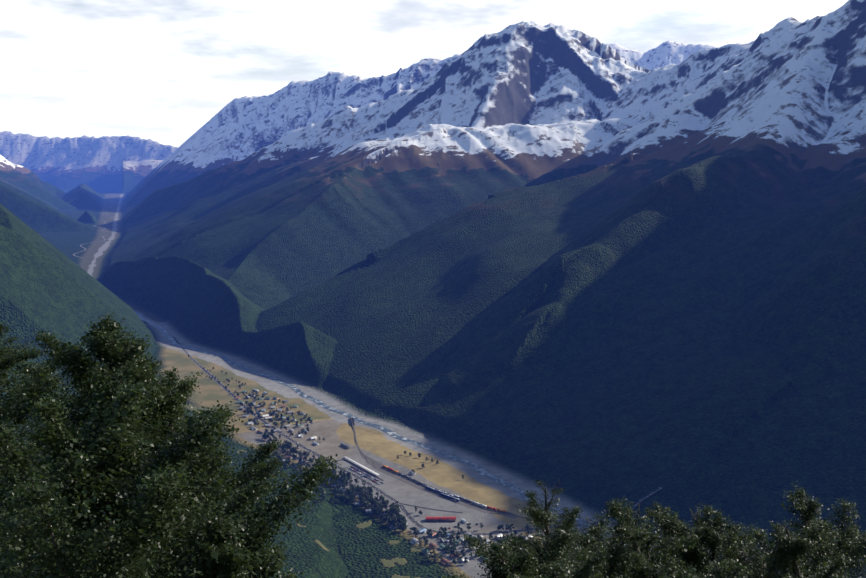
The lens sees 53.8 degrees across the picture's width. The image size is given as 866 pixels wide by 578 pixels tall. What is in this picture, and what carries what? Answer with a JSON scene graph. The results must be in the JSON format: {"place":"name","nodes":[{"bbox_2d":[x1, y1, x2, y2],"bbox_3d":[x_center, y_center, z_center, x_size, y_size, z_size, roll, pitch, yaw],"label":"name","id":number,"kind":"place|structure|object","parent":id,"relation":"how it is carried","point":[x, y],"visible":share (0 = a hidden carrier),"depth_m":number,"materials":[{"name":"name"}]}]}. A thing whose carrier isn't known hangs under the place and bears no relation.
{"place":"outdoors","nodes":[
{"label":"outdoors","id":0,"kind":"place"},
{"bbox_2d":[73,194,661,535],"bbox_3d":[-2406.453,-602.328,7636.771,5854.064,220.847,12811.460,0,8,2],"label":"highway road","id":1,"kind":"structure","parent":0,"point":[408,515],"depth_m":1436.23,"materials":[{"name":"grey asphalt"}]},
{"bbox_2d":[239,400,492,534],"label":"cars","id":2,"kind":"object","parent":1,"relation":"on","point":[374,481],"visible":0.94,"depth_m":1467.38,"materials":[{"name":"white metal"}]},
{"bbox_2d":[135,312,662,565],"bbox_3d":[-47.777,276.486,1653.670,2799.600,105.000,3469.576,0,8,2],"label":"river water","id":3,"kind":"structure","parent":0,"point":[485,473],"depth_m":1744.53,"materials":[{"name":"grey liquid"}]},
{"bbox_2d":[0,0,848,146],"label":"sky","id":4,"kind":"structure","parent":0,"point":[158,71],"materials":[{"name":"white"}]},
{"bbox_2d":[0,0,865,577],"bbox_3d":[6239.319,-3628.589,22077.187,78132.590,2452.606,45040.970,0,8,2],"label":"terrain ground","id":5,"kind":"structure","parent":0,"point":[592,274],"depth_m":2280.70,"materials":[{"name":"green plant"}]},
{"bbox_2d":[0,321,290,577],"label":"beech tree","id":6,"kind":"object","parent":5,"relation":"on","point":[6,357],"visible":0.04,"depth_m":10.80,"materials":[{"name":"green plant"}]},
{"bbox_2d":[0,312,302,577],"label":"beech tree","id":7,"kind":"object","parent":5,"relation":"on","point":[105,345],"visible":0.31,"depth_m":8.16,"materials":[{"name":"green plant"}]},
{"bbox_2d":[0,375,345,577],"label":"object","id":8,"kind":"object","parent":5,"relation":"on","point":[150,519],"visible":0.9,"depth_m":5.39,"materials":[{"name":"green plant"}]},
{"bbox_2d":[126,369,263,577],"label":"beech tree","id":9,"kind":"object","parent":5,"relation":"on","point":[179,412],"visible":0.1,"depth_m":8.42,"materials":[{"name":"green plant"}]},
{"bbox_2d":[176,507,293,577],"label":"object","id":10,"kind":"object","parent":5,"relation":"on","point":[236,557],"visible":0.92,"depth_m":5.92,"materials":[{"name":"green plant"}]},
{"bbox_2d":[188,355,550,563],"bbox_3d":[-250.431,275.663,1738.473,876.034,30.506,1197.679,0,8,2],"label":"valley trees","id":11,"kind":"object","parent":5,"relation":"on","point":[367,498],"visible":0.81,"depth_m":1372.70,"materials":[{"name":"green plant"}]},
{"bbox_2d":[235,389,539,565],"bbox_3d":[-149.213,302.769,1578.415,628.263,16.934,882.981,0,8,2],"label":"houses","id":12,"kind":"structure","parent":5,"relation":"on","point":[444,561],"depth_m":1404.99,"materials":[{"name":"grey concrete"}]},
{"bbox_2d":[351,417,659,545],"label":"rail tracks","id":13,"kind":"object","parent":5,"relation":"on","point":[375,465],"visible":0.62,"depth_m":1430.15,"materials":[{"name":"metal"}]},
{"bbox_2d":[382,465,505,512],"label":"trains","id":14,"kind":"object","parent":13,"relation":"on","point":[447,494],"visible":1,"depth_m":1382.85,"materials":[{"name":"metal"}]},
{"bbox_2d":[439,544,572,577],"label":"beech tree","id":15,"kind":"object","parent":5,"relation":"on","point":[517,565],"visible":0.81,"depth_m":9.48,"materials":[{"name":"green plant"}]},
{"bbox_2d":[458,478,614,571],"bbox_3d":[2.568,6.836,15.582,3.612,6.647,3.722,-3,8,-19],"label":"beech tree","id":16,"kind":"object","parent":5,"relation":"on","point":[540,517],"visible":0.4,"depth_m":15.85,"materials":[{"name":"green plant"}]},
{"bbox_2d":[479,523,628,577],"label":"beech tree","id":17,"kind":"object","parent":5,"relation":"on","point":[585,569],"visible":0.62,"depth_m":9.89,"materials":[{"name":"green plant"}]},
{"bbox_2d":[533,521,645,577],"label":"beech tree","id":18,"kind":"object","parent":5,"relation":"on","point":[615,548],"visible":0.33,"depth_m":13.11,"materials":[{"name":"green plant"}]},
{"bbox_2d":[571,496,711,577],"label":"beech tree","id":19,"kind":"object","parent":5,"relation":"on","point":[641,566],"visible":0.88,"depth_m":12.50,"materials":[{"name":"green plant"}]},
{"bbox_2d":[603,509,767,577],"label":"beech tree","id":20,"kind":"object","parent":5,"relation":"on","point":[716,529],"visible":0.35,"depth_m":13.50,"materials":[{"name":"green plant"}]},
{"bbox_2d":[623,501,769,577],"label":"beech tree","id":21,"kind":"object","parent":5,"relation":"on","point":[665,524],"visible":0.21,"depth_m":13.87,"materials":[{"name":"green plant"}]},
{"bbox_2d":[651,549,802,577],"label":"beech tree","id":22,"kind":"object","parent":5,"relation":"on","point":[718,570],"visible":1,"depth_m":8.85,"materials":[{"name":"green plant"}]},
{"bbox_2d":[654,517,808,577],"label":"beech tree","id":23,"kind":"object","parent":5,"relation":"on","point":[739,551],"visible":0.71,"depth_m":12.32,"materials":[{"name":"green plant"}]},
{"bbox_2d":[751,508,865,577],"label":"beech tree","id":24,"kind":"object","parent":5,"relation":"on","point":[763,541],"visible":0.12,"depth_m":15.47,"materials":[{"name":"green plant"}]},
{"bbox_2d":[763,518,855,577],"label":"beech tree","id":25,"kind":"object","parent":5,"relation":"on","point":[809,542],"visible":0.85,"depth_m":12.23,"materials":[{"name":"green plant"}]},
{"bbox_2d":[763,481,865,576],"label":"beech tree","id":26,"kind":"object","parent":5,"relation":"on","point":[810,506],"visible":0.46,"depth_m":14.40,"materials":[{"name":"green plant"}]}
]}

